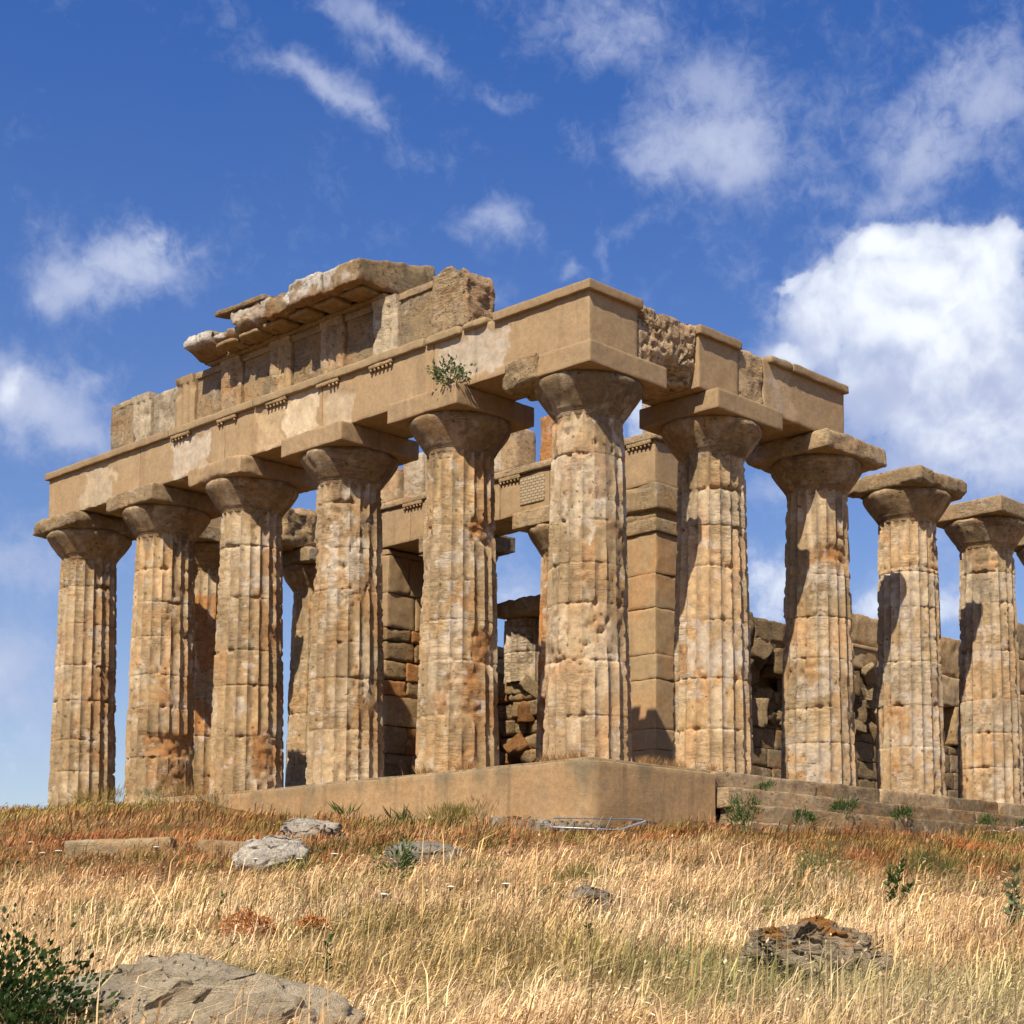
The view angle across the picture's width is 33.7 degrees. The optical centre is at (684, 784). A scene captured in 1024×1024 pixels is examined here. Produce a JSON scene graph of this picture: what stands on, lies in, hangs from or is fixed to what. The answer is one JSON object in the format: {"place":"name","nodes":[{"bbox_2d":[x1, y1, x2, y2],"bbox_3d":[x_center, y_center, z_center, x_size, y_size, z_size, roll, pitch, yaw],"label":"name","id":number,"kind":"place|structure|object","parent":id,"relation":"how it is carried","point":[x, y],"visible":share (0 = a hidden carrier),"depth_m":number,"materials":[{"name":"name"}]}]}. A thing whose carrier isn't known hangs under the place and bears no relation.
{"place":"outdoors","nodes":[
{"label":"outdoors","id":0,"kind":"place"},
{"bbox_2d":[0,785,1023,1023],"bbox_3d":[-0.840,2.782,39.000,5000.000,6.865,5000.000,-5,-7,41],"label":"ground","id":1,"kind":"structure","parent":0,"point":[207,823],"depth_m":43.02,"materials":[{"name":"beige plant"}]},
{"bbox_2d":[2,858,31,874],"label":"stalk plant","id":2,"kind":"object","parent":1,"relation":"on","point":[17,862],"visible":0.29,"depth_m":31.89,"materials":[{"name":"green plant"}]},
{"bbox_2d":[0,903,140,1023],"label":"leafy bush","id":3,"kind":"object","parent":1,"relation":"on","point":[37,1003],"visible":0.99,"depth_m":9.93,"materials":[{"name":"green plant"}]},
{"bbox_2d":[58,782,132,803],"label":"weed tuft","id":4,"kind":"object","parent":1,"relation":"on","point":[111,793],"visible":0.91,"depth_m":50.55,"materials":[{"name":"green plant"}]},
{"bbox_2d":[36,795,201,811],"bbox_3d":[-18.072,0.914,52.732,10.495,0.628,0.550,-5,-7,41],"label":"stylobate","id":5,"kind":"object","parent":1,"relation":"on","point":[176,800],"visible":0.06,"depth_m":50.16,"materials":[{"name":"stone"}]},
{"bbox_2d":[64,837,176,862],"bbox_3d":[-11.939,1.477,35.517,2.226,0.688,0.688,-2,-2,-5],"label":"fallen block","id":6,"kind":"object","parent":1,"relation":"on","point":[107,845],"depth_m":35.20,"materials":[{"name":"stone"}]},
{"bbox_2d":[69,919,248,946],"bbox_3d":[-6.169,1.801,19.834,2.120,0.461,2.341,2,-6,-25],"label":"weed tuft","id":7,"kind":"object","parent":1,"relation":"on","point":[137,934],"visible":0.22,"depth_m":19.45,"materials":[{"name":"beige plant"}]},
{"bbox_2d":[129,776,208,803],"bbox_3d":[-14.992,0.191,49.130,2.687,0.837,2.252,2,-6,-25],"label":"weed tuft","id":8,"kind":"object","parent":1,"relation":"on","point":[148,793],"visible":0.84,"depth_m":48.86,"materials":[{"name":"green plant"}]},
{"bbox_2d":[4,952,365,1023],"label":"boulder","id":9,"kind":"object","parent":1,"relation":"on","point":[225,985],"visible":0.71,"depth_m":10.48,"materials":[{"name":"beige stone"}]},
{"bbox_2d":[166,783,254,807],"bbox_3d":[-13.351,0.318,47.946,2.900,0.864,2.438,-5,-7,41],"label":"weed tuft","id":10,"kind":"object","parent":1,"relation":"on","point":[199,797],"visible":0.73,"depth_m":47.99,"materials":[{"name":"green plant"}]},
{"bbox_2d":[216,891,223,943],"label":"stalk plant","id":11,"kind":"object","parent":1,"relation":"on","point":[222,894],"visible":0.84,"depth_m":18.58,"materials":[{"name":"green plant"}]},
{"bbox_2d":[196,840,243,855],"bbox_3d":[-9.025,1.419,34.299,1.832,0.516,0.640,3,-3,3],"label":"fallen block","id":12,"kind":"object","parent":1,"relation":"on","point":[205,843],"depth_m":34.03,"materials":[{"name":"stone"}]},
{"bbox_2d":[217,908,280,935],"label":"reddish dry weeds","id":13,"kind":"object","parent":1,"relation":"on","point":[247,919],"visible":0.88,"depth_m":19.12,"materials":[{"name":"brown plant"}]},
{"bbox_2d":[231,835,311,873],"bbox_3d":[-7.332,1.339,29.936,1.419,0.905,1.118,3,-6,-27],"label":"rock","id":14,"kind":"object","parent":1,"relation":"on","point":[283,847],"visible":0.47,"depth_m":29.56,"materials":[{"name":"stone"}]},
{"bbox_2d":[280,817,347,841],"bbox_3d":[-8.182,1.157,36.932,1.286,0.871,1.252,-5,-7,41],"label":"rock","id":15,"kind":"object","parent":1,"relation":"on","point":[304,826],"visible":0.55,"depth_m":36.62,"materials":[{"name":"stone"}]},
{"bbox_2d":[296,914,334,930],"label":"dry weeds","id":16,"kind":"object","parent":1,"relation":"on","point":[309,920],"visible":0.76,"depth_m":19.33,"materials":[{"name":"brown plant"}]},
{"bbox_2d":[320,933,334,986],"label":"stalk plant","id":17,"kind":"object","parent":1,"relation":"on","point":[326,949],"visible":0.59,"depth_m":14.33,"materials":[{"name":"green plant"}]},
{"bbox_2d":[325,800,362,816],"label":"spiky plant","id":18,"kind":"object","parent":1,"relation":"on","point":[334,808],"visible":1,"depth_m":43.59,"materials":[{"name":"green plant"}]},
{"bbox_2d":[376,893,388,937],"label":"umbel flower","id":19,"kind":"object","parent":1,"relation":"on","point":[383,895],"visible":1,"depth_m":19.39,"materials":[{"name":"white plant"}]},
{"bbox_2d":[372,827,421,878],"bbox_3d":[-4.468,1.163,26.364,0.640,1.035,0.929,-5,-7,41],"label":"green plant","id":20,"kind":"object","parent":1,"relation":"on","point":[404,857],"visible":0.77,"depth_m":26.31,"materials":[{"name":"green plant"}]},
{"bbox_2d":[382,802,412,819],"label":"spiky plant","id":21,"kind":"object","parent":1,"relation":"on","point":[406,810],"visible":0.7,"depth_m":42.12,"materials":[{"name":"green plant"}]},
{"bbox_2d":[384,841,465,870],"bbox_3d":[-4.525,1.406,29.217,1.368,0.837,0.907,0,-5,3],"label":"rock","id":22,"kind":"object","parent":1,"relation":"on","point":[437,846],"visible":0.38,"depth_m":28.86,"materials":[{"name":"stone"}]},
{"bbox_2d":[409,795,491,825],"bbox_3d":[-5.555,0.634,39.680,1.801,0.856,1.268,3,-6,-34],"label":"weed tuft","id":23,"kind":"object","parent":1,"relation":"on","point":[459,808],"visible":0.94,"depth_m":39.67,"materials":[{"name":"green plant"}]},
{"bbox_2d":[200,760,715,827],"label":"retaining wall","id":24,"kind":"structure","parent":1,"relation":"on","point":[585,789],"depth_m":40.72,"materials":[{"name":"beige stone"}]},
{"bbox_2d":[457,793,498,824],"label":"weed tuft","id":25,"kind":"object","parent":1,"relation":"on","point":[482,810],"visible":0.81,"depth_m":39.99,"materials":[{"name":"green plant"}]},
{"bbox_2d":[442,855,518,873],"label":"weed tuft","id":26,"kind":"object","parent":1,"relation":"on","point":[477,864],"visible":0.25,"depth_m":27.57,"materials":[{"name":"green plant"}]},
{"bbox_2d":[501,883,510,918],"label":"umbel flower","id":27,"kind":"object","parent":1,"relation":"on","point":[505,891],"visible":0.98,"depth_m":20.58,"materials":[{"name":"white plant"}]},
{"bbox_2d":[204,756,865,796],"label":"temple floor","id":28,"kind":"structure","parent":1,"relation":"on","point":[591,758],"depth_m":41.74,"materials":[{"name":"stone"}]},
{"bbox_2d":[33,510,136,806],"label":"doric column","id":29,"kind":"structure","parent":28,"relation":"on","point":[90,549],"depth_m":55.87,"materials":[{"name":"stone"}]},
{"bbox_2d":[45,278,642,518],"bbox_3d":[-11.322,-10.463,49.273,25.917,1.650,2.139,-5,-7,41],"label":"front architrave","id":30,"kind":"object","parent":29,"relation":"on","point":[366,392],"visible":0.72,"depth_m":46.02,"materials":[{"name":"stone"}]},
{"bbox_2d":[111,266,494,449],"bbox_3d":[-11.666,-12.150,49.497,17.608,1.841,1.613,-5,-7,41],"label":"frieze","id":31,"kind":"object","parent":30,"relation":"on","point":[449,297],"visible":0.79,"depth_m":47.67,"materials":[{"name":"stone"}]},
{"bbox_2d":[183,258,434,366],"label":"cornice","id":32,"kind":"structure","parent":31,"relation":"on","point":[305,303],"depth_m":46.73,"materials":[{"name":"stone"}]},
{"bbox_2d":[106,482,221,801],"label":"doric column","id":33,"kind":"structure","parent":28,"relation":"on","point":[167,525],"depth_m":52.75,"materials":[{"name":"stone"}]},
{"bbox_2d":[192,525,220,794],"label":"doric column","id":34,"kind":"structure","parent":28,"relation":"on","point":[207,558],"depth_m":59.28,"materials":[{"name":"stone"}]},
{"bbox_2d":[188,455,316,793],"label":"doric column","id":35,"kind":"structure","parent":28,"relation":"on","point":[253,499],"depth_m":49.65,"materials":[{"name":"stone"}]},
{"bbox_2d":[282,546,317,786],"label":"doric column","id":36,"kind":"structure","parent":28,"relation":"on","point":[299,570],"depth_m":62.90,"materials":[{"name":"stone"}]},
{"bbox_2d":[209,508,422,555],"bbox_3d":[-15.218,-9.586,62.898,2.155,1.805,13.303,-5,-7,41],"label":"architrave","id":37,"kind":"object","parent":36,"relation":"on","point":[298,526],"visible":0.2,"depth_m":62.43,"materials":[{"name":"stone"}]},
{"bbox_2d":[281,420,418,784],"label":"doric column","id":38,"kind":"structure","parent":28,"relation":"on","point":[351,469],"depth_m":46.52,"materials":[{"name":"stone"}]},
{"bbox_2d":[381,549,504,776],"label":"wall","id":39,"kind":"structure","parent":28,"relation":"on","point":[403,579],"depth_m":58.97,"materials":[{"name":"stone"}]},
{"bbox_2d":[419,535,510,561],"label":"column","id":40,"kind":"structure","parent":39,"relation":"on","point":[503,545],"depth_m":57.32,"materials":[{"name":"stone"}]},
{"bbox_2d":[500,535,514,553],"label":"column","id":41,"kind":"structure","parent":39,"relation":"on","point":[512,544],"depth_m":60.37,"materials":[{"name":"stone"}]},
{"bbox_2d":[387,382,533,772],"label":"doric column","id":42,"kind":"structure","parent":28,"relation":"on","point":[461,433],"depth_m":43.42,"materials":[{"name":"stone"}]},
{"bbox_2d":[425,354,476,386],"bbox_3d":[-5.900,-10.560,42.955,1.430,0.672,1.318,-5,-7,41],"label":"caper bush","id":43,"kind":"object","parent":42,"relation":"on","point":[438,370],"visible":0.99,"depth_m":42.81,"materials":[{"name":"green plant"}]},
{"bbox_2d":[497,674,537,765],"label":"rubble wall","id":44,"kind":"structure","parent":28,"relation":"on","point":[517,712],"depth_m":57.71,"materials":[{"name":"stone"}]},
{"bbox_2d":[497,594,540,683],"bbox_3d":[-5.003,-4.941,58.164,3.130,2.831,2.428,-5,-7,41],"label":"column stub","id":45,"kind":"object","parent":44,"relation":"on","point":[521,636],"depth_m":57.75,"materials":[{"name":"stone"}]},
{"bbox_2d":[512,505,549,761],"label":"column","id":46,"kind":"structure","parent":28,"relation":"on","point":[534,524],"depth_m":53.49,"materials":[{"name":"stone"}]},
{"bbox_2d":[402,745,721,773],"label":"dry grass","id":47,"kind":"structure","parent":28,"relation":"on","point":[645,760],"depth_m":41.56,"materials":[{"name":"brown plant"}]},
{"bbox_2d":[502,339,666,761],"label":"doric column","id":48,"kind":"structure","parent":28,"relation":"on","point":[588,394],"depth_m":40.31,"materials":[{"name":"stone"}]},
{"bbox_2d":[626,482,677,764],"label":"anta pier","id":49,"kind":"structure","parent":28,"relation":"on","point":[651,533],"depth_m":50.44,"materials":[{"name":"stone"}]},
{"bbox_2d":[381,432,677,554],"bbox_3d":[-5.727,-9.402,55.746,14.378,1.590,1.732,-5,-7,41],"label":"architrave","id":50,"kind":"object","parent":49,"relation":"on","point":[650,457],"visible":0.5,"depth_m":54.34,"materials":[{"name":"stone"}]},
{"bbox_2d":[380,403,649,502],"bbox_3d":[-5.828,-10.962,55.575,13.849,1.551,0.948,-5,-7,41],"label":"frieze","id":51,"kind":"object","parent":50,"relation":"on","point":[518,449],"visible":0.2,"depth_m":55.22,"materials":[{"name":"stone"}]},
{"bbox_2d":[639,387,782,774],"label":"doric column","id":52,"kind":"structure","parent":28,"relation":"on","point":[711,437],"depth_m":43.83,"materials":[{"name":"stone"}]},
{"bbox_2d":[637,305,848,443],"bbox_3d":[1.021,-10.829,45.345,2.138,1.664,8.830,-5,-7,41],"label":"flank architrave","id":53,"kind":"object","parent":52,"relation":"on","point":[696,359],"visible":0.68,"depth_m":44.28,"materials":[{"name":"stone"}]},
{"bbox_2d":[754,780,776,790],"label":"shrub","id":54,"kind":"object","parent":28,"relation":"on","point":[765,785],"visible":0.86,"depth_m":43.26,"materials":[{"name":"green plant"}]},
{"bbox_2d":[745,428,886,785],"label":"doric column","id":55,"kind":"structure","parent":28,"relation":"on","point":[816,475],"depth_m":47.35,"materials":[{"name":"stone"}]},
{"bbox_2d":[749,612,1023,797],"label":"cella wall","id":56,"kind":"structure","parent":28,"relation":"on","point":[767,646],"depth_m":57.47,"materials":[{"name":"stone"}]},
{"bbox_2d":[847,465,966,795],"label":"doric column","id":57,"kind":"structure","parent":28,"relation":"on","point":[905,507],"depth_m":50.88,"materials":[{"name":"stone"}]},
{"bbox_2d":[936,495,1023,804],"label":"doric column","id":58,"kind":"structure","parent":28,"relation":"on","point":[985,535],"depth_m":54.39,"materials":[{"name":"stone"}]},
{"bbox_2d":[1014,536,1023,565],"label":"doric column","id":59,"kind":"structure","parent":28,"relation":"on","point":[1019,549],"depth_m":58.81,"materials":[{"name":"stone"}]},
{"bbox_2d":[488,816,605,831],"bbox_3d":[-3.253,0.972,38.526,3.316,0.596,0.692,-4,-6,34],"label":"rubble","id":60,"kind":"object","parent":1,"relation":"on","point":[542,824],"visible":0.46,"depth_m":38.29,"materials":[{"name":"stone"}]},
{"bbox_2d":[543,858,630,883],"bbox_3d":[-1.596,1.374,25.367,1.317,0.671,1.322,-5,-7,41],"label":"weed tuft","id":61,"kind":"object","parent":1,"relation":"on","point":[579,871],"visible":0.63,"depth_m":25.16,"materials":[{"name":"beige plant"}]},
{"bbox_2d":[562,885,613,915],"bbox_3d":[-1.251,1.536,21.712,0.696,0.480,0.552,-5,-7,41],"label":"rock","id":62,"kind":"object","parent":1,"relation":"on","point":[588,889],"visible":0.41,"depth_m":21.58,"materials":[{"name":"stone"}]},
{"bbox_2d":[583,920,599,963],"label":"stalk plant","id":63,"kind":"object","parent":1,"relation":"on","point":[589,927],"visible":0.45,"depth_m":17.46,"materials":[{"name":"green plant"}]},
{"bbox_2d":[549,816,645,831],"bbox_3d":[-1.932,0.887,37.417,2.167,0.462,1.328,0,-5,-3],"label":"metal barrier","id":64,"kind":"object","parent":1,"relation":"on","point":[597,827],"visible":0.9,"depth_m":37.68,"materials":[{"name":"silver metal"}]},
{"bbox_2d":[723,785,764,834],"bbox_3d":[1.454,0.623,40.185,1.243,1.212,0.922,-5,-7,41],"label":"shrub","id":65,"kind":"object","parent":1,"relation":"on","point":[735,819],"visible":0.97,"depth_m":40.16,"materials":[{"name":"green plant"}]},
{"bbox_2d":[739,915,893,986],"bbox_3d":[1.153,1.746,15.793,1.440,1.028,1.226,-5,-7,41],"label":"rock","id":66,"kind":"object","parent":1,"relation":"on","point":[814,931],"visible":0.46,"depth_m":15.49,"materials":[{"name":"stone"}]},
{"bbox_2d":[780,830,859,886],"bbox_3d":[2.191,1.257,27.026,1.253,1.125,1.490,1,-5,-7],"label":"fennel","id":67,"kind":"object","parent":1,"relation":"on","point":[815,864],"visible":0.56,"depth_m":26.99,"materials":[{"name":"green plant"}]},
{"bbox_2d":[710,771,1023,835],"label":"stone steps","id":68,"kind":"structure","parent":1,"relation":"on","point":[931,812],"depth_m":45.98,"materials":[{"name":"beige stone"}]},
{"bbox_2d":[623,820,734,827],"bbox_3d":[0.147,0.952,40.288,4.238,0.229,0.118,4,-7,-42],"label":"barrier tape","id":69,"kind":"object","parent":68,"relation":"attached to","point":[638,821],"visible":0.49,"depth_m":39.58,"materials":[{"name":"red plastic"}]},
{"bbox_2d":[786,804,824,826],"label":"shrub","id":70,"kind":"object","parent":68,"relation":"on","point":[809,815],"visible":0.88,"depth_m":42.72,"materials":[{"name":"green plant"}]},
{"bbox_2d":[828,795,859,818],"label":"shrub","id":71,"kind":"object","parent":68,"relation":"on","point":[835,805],"visible":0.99,"depth_m":44.86,"materials":[{"name":"green plant"}]},
{"bbox_2d":[890,804,913,822],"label":"shrub","id":72,"kind":"object","parent":68,"relation":"on","point":[903,812],"visible":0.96,"depth_m":46.72,"materials":[{"name":"green plant"}]},
{"bbox_2d":[975,810,1001,829],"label":"shrub","id":73,"kind":"object","parent":68,"relation":"on","point":[986,820],"visible":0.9,"depth_m":50.37,"materials":[{"name":"green plant"}]},
{"bbox_2d":[1014,817,1023,827],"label":"shrub","id":74,"kind":"object","parent":68,"relation":"on","point":[1019,823],"visible":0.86,"depth_m":52.21,"materials":[{"name":"green plant"}]},
{"bbox_2d":[883,858,914,909],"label":"stalk plant","id":75,"kind":"object","parent":1,"relation":"on","point":[892,879],"visible":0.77,"depth_m":23.68,"materials":[{"name":"green plant"}]},
{"bbox_2d":[893,837,977,879],"bbox_3d":[4.425,1.447,30.318,1.479,1.024,1.579,-5,-7,41],"label":"fennel","id":76,"kind":"object","parent":1,"relation":"on","point":[927,855],"visible":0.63,"depth_m":30.00,"materials":[{"name":"green plant"}]},
{"bbox_2d":[981,826,1023,832],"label":"barrier tape","id":77,"kind":"object","parent":1,"relation":"on","point":[1008,831],"visible":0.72,"depth_m":49.53,"materials":[{"name":"plastic"}]},
{"bbox_2d":[1000,862,1023,936],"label":"stalk plant","id":78,"kind":"object","parent":1,"relation":"on","point":[1011,901],"visible":0.51,"depth_m":20.23,"materials":[{"name":"green plant"}]},
{"bbox_2d":[0,0,1023,810],"label":"sky","id":79,"kind":"structure","parent":0,"point":[832,189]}
]}

